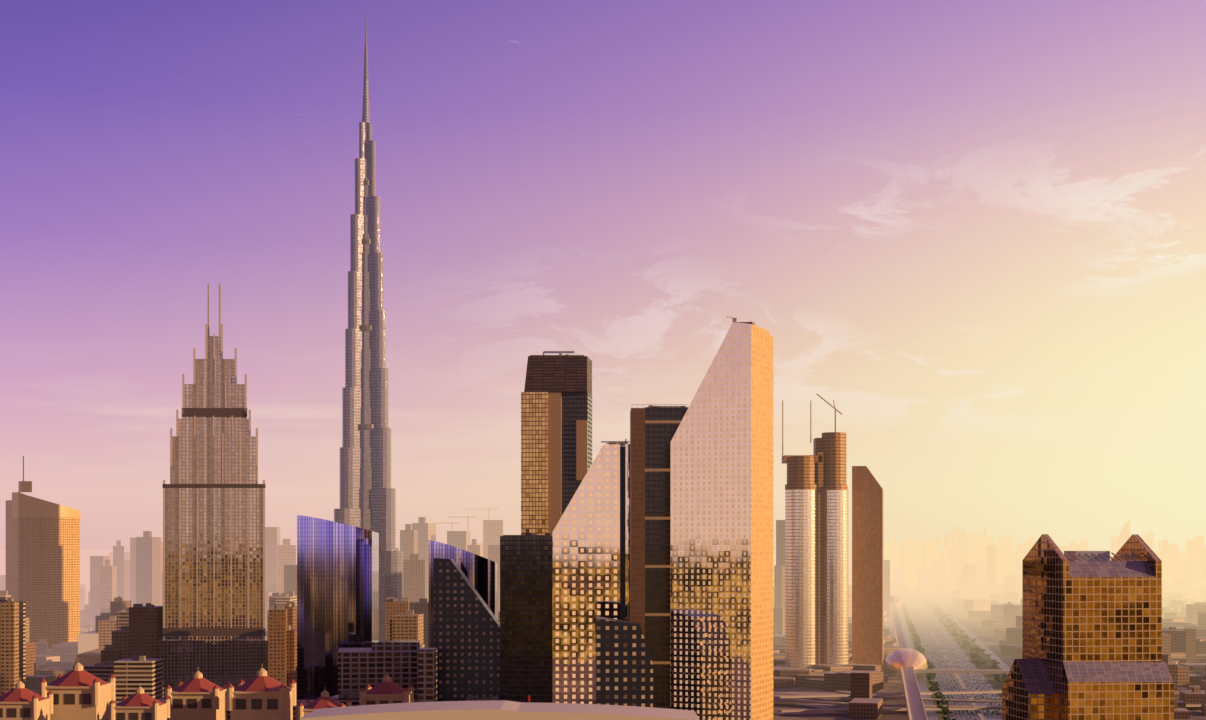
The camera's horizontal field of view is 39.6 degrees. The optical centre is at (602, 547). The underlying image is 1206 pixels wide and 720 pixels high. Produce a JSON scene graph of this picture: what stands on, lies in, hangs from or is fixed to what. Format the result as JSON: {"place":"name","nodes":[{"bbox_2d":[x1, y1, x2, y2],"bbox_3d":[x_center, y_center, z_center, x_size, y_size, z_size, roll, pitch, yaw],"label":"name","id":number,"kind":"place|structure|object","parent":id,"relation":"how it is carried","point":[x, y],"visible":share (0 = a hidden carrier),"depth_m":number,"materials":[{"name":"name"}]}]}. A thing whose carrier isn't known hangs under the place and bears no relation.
{"place":"outdoors","nodes":[
{"label":"outdoors","id":0,"kind":"place"},
{"bbox_2d":[300,695,698,719],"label":"roof parapet","id":1,"kind":"structure","parent":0,"point":[481,710],"depth_m":422.96,"materials":[{"name":"beige concrete"}]},
{"bbox_2d":[0,0,1205,550],"label":"sky","id":2,"kind":"structure","parent":0,"point":[974,230],"materials":[{"name":"purple"}]},
{"bbox_2d":[29,551,1205,719],"bbox_3d":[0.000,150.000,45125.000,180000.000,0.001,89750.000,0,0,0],"label":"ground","id":3,"kind":"structure","parent":0,"point":[979,632],"depth_m":1763.16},
{"bbox_2d":[6,456,79,648],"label":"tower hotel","id":4,"kind":"structure","parent":3,"relation":"on","point":[43,559],"depth_m":2263.60,"materials":[{"name":"brown"}]},
{"bbox_2d":[36,605,267,654],"bbox_3d":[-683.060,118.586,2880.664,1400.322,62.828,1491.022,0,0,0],"label":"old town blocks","id":5,"kind":"structure","parent":3,"relation":"on","point":[61,648],"depth_m":2198.01,"materials":[{"name":"beige concrete"}]},
{"bbox_2d":[75,630,267,669],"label":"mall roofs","id":6,"kind":"structure","parent":3,"relation":"on","point":[89,652],"depth_m":2101.01,"materials":[{"name":"white paint"}]},
{"bbox_2d":[158,284,267,689],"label":"art deco tower","id":7,"kind":"structure","parent":3,"relation":"on","point":[214,630],"depth_m":1651.63,"materials":[{"name":"beige"}]},
{"bbox_2d":[0,591,499,700],"bbox_3d":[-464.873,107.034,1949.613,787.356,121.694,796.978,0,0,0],"label":"blocks","id":8,"kind":"structure","parent":3,"relation":"on","point":[124,629],"depth_m":1653.18,"materials":[{"name":"beige"}]},
{"bbox_2d":[84,656,502,719],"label":"blocks","id":9,"kind":"structure","parent":3,"relation":"on","point":[133,674],"depth_m":1423.81,"materials":[{"name":"beige concrete"}]},
{"bbox_2d":[0,663,413,719],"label":"red-roofed buildings","id":10,"kind":"structure","parent":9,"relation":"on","point":[77,692],"depth_m":1130.56,"materials":[{"name":"paint"}]},
{"bbox_2d":[297,515,378,699],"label":"glass skyscraper","id":11,"kind":"structure","parent":3,"relation":"on","point":[337,585],"depth_m":1492.83,"materials":[{"name":"blue glass"}]},
{"bbox_2d":[334,25,402,639],"bbox_3d":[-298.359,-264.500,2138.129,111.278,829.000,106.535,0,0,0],"label":"skyscraper","id":12,"kind":"structure","parent":3,"relation":"on","point":[367,497],"depth_m":2113.51,"materials":[{"name":"grey metal"}]},
{"bbox_2d":[338,640,437,701],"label":"rise blocks","id":13,"kind":"structure","parent":3,"relation":"on","point":[404,663],"depth_m":1403.40,"materials":[{"name":"grey concrete"}]},
{"bbox_2d":[0,517,889,621],"bbox_3d":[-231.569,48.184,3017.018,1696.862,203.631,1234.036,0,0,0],"label":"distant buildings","id":14,"kind":"structure","parent":3,"relation":"on","point":[108,582],"depth_m":2718.11,"materials":[{"name":"grey concrete"}]},
{"bbox_2d":[428,540,497,647],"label":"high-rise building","id":15,"kind":"structure","parent":3,"relation":"on","point":[480,573],"depth_m":1397.28,"materials":[{"name":"glass"}]},
{"bbox_2d":[434,558,499,701],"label":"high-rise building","id":16,"kind":"structure","parent":3,"relation":"on","point":[466,633],"depth_m":1300.00,"materials":[{"name":"black glass"}]},
{"bbox_2d":[500,536,551,702],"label":"black tower","id":17,"kind":"structure","parent":3,"relation":"on","point":[525,617],"depth_m":1274.00,"materials":[{"name":"black glass"}]},
{"bbox_2d":[503,322,754,535],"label":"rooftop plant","id":18,"kind":"object","parent":17,"relation":"on","point":[621,444],"visible":0.45,"depth_m":1280.20,"materials":[{"name":"grey metal"}]},
{"bbox_2d":[521,351,591,535],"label":"skyscraper","id":19,"kind":"structure","parent":3,"relation":"on","point":[556,429],"depth_m":1348.60,"materials":[{"name":"beige glass"}]},
{"bbox_2d":[552,439,629,703],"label":"skyscraper","id":20,"kind":"structure","parent":3,"relation":"on","point":[591,557],"depth_m":1250.00,"materials":[{"name":"beige glass"}]},
{"bbox_2d":[0,538,1205,691],"bbox_3d":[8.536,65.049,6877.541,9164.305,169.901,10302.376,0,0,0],"label":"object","id":21,"kind":"object","parent":3,"relation":"on","point":[1183,583],"visible":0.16,"depth_m":3253.55,"materials":[{"name":"beige"}]},
{"bbox_2d":[596,616,652,706],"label":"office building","id":22,"kind":"structure","parent":3,"relation":"on","point":[624,670],"depth_m":1050.00,"materials":[{"name":"black glass"}]},
{"bbox_2d":[630,404,687,708],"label":"skyscraper","id":23,"kind":"structure","parent":3,"relation":"on","point":[653,430],"depth_m":1181.50,"materials":[{"name":"brown glass"}]},
{"bbox_2d":[670,322,768,719],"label":"skyscraper","id":24,"kind":"structure","parent":3,"relation":"on","point":[719,556],"depth_m":1111.22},
{"bbox_2d":[727,316,736,322],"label":"crane","id":25,"kind":"object","parent":24,"relation":"on","point":[734,319],"visible":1,"depth_m":1106.58,"materials":[{"name":"grey metal"}]},
{"bbox_2d":[769,335,772,719],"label":"tower slab","id":26,"kind":"structure","parent":3,"relation":"on","point":[770,527],"depth_m":1142.77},
{"bbox_2d":[776,394,882,671],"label":"twin skyscrapers","id":27,"kind":"structure","parent":3,"relation":"on","point":[816,559],"depth_m":1903.12,"materials":[{"name":"concrete"}]},
{"bbox_2d":[852,466,883,673],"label":"slim tower","id":28,"kind":"structure","parent":3,"relation":"on","point":[867,569],"depth_m":1944.53,"materials":[{"name":"brown concrete"}]},
{"bbox_2d":[890,585,927,719],"bbox_3d":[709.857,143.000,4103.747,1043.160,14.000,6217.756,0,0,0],"label":"metro viaduct","id":29,"kind":"object","parent":3,"relation":"on","point":[914,704],"visible":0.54,"depth_m":1699.55,"materials":[{"name":"beige concrete"}]},
{"bbox_2d":[890,596,902,604],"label":"metro station shell","id":30,"kind":"object","parent":29,"relation":"on","point":[896,600],"visible":0.59,"depth_m":4187.18,"materials":[{"name":"metal"}]},
{"bbox_2d":[884,648,927,670],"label":"metro station","id":31,"kind":"object","parent":29,"relation":"on","point":[903,658],"visible":0.98,"depth_m":1957.16,"materials":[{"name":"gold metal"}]},
{"bbox_2d":[892,576,1007,719],"bbox_3d":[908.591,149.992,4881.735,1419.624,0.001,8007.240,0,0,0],"label":"road verge grass","id":32,"kind":"structure","parent":3,"relation":"on","point":[989,678],"depth_m":2337.10,"materials":[{"name":"green plant"}]},
{"bbox_2d":[895,589,1006,719],"bbox_3d":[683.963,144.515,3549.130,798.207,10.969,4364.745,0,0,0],"label":"verge trees","id":33,"kind":"object","parent":32,"relation":"on","point":[919,648],"visible":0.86,"depth_m":2447.15,"materials":[{"name":"green plant"}]},
{"bbox_2d":[914,669,1009,680],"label":"foot bridges","id":34,"kind":"structure","parent":3,"relation":"on","point":[925,671],"depth_m":1896.13,"materials":[{"name":"beige concrete"}]},
{"bbox_2d":[773,685,1201,711],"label":"interchange flyovers","id":35,"kind":"object","parent":3,"relation":"on","point":[848,694],"visible":0.3,"depth_m":1564.59,"materials":[{"name":"beige concrete"}]},
{"bbox_2d":[848,532,1205,588],"bbox_3d":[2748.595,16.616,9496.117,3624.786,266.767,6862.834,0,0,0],"label":"city","id":36,"kind":"object","parent":3,"relation":"on","point":[913,553],"visible":0.42,"depth_m":7795.24},
{"bbox_2d":[849,599,1205,718],"bbox_3d":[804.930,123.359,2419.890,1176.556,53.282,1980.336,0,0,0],"label":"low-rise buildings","id":37,"kind":"structure","parent":3,"relation":"on","point":[863,704],"depth_m":1752.03,"materials":[{"name":"beige concrete"}]},
{"bbox_2d":[902,521,1167,560],"bbox_3d":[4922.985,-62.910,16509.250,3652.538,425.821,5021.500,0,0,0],"label":"skyline","id":38,"kind":"structure","parent":3,"relation":"on","point":[1124,536],"depth_m":18980.00},
{"bbox_2d":[1002,534,1173,719],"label":"building","id":39,"kind":"structure","parent":3,"relation":"on","point":[1091,635],"depth_m":804.74,"materials":[{"name":"gold glass"}]},
{"bbox_2d":[890,567,1010,719],"bbox_3d":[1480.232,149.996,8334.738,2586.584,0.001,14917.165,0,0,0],"label":"highway","id":40,"kind":"structure","parent":0,"point":[931,714],"depth_m":2273.71,"materials":[{"name":"grey asphalt"}]},
{"bbox_2d":[894,573,1001,719],"bbox_3d":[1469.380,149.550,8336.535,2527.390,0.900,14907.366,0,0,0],"label":"road kerbs","id":41,"kind":"structure","parent":40,"relation":"on","point":[978,712],"depth_m":2211.46,"materials":[{"name":"grey concrete"}]},
{"bbox_2d":[896,586,1001,719],"bbox_3d":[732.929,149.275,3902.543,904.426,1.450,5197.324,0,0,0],"label":"cars","id":42,"kind":"object","parent":40,"relation":"on","point":[944,674],"visible":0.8,"depth_m":2278.23,"materials":[{"name":"white"}]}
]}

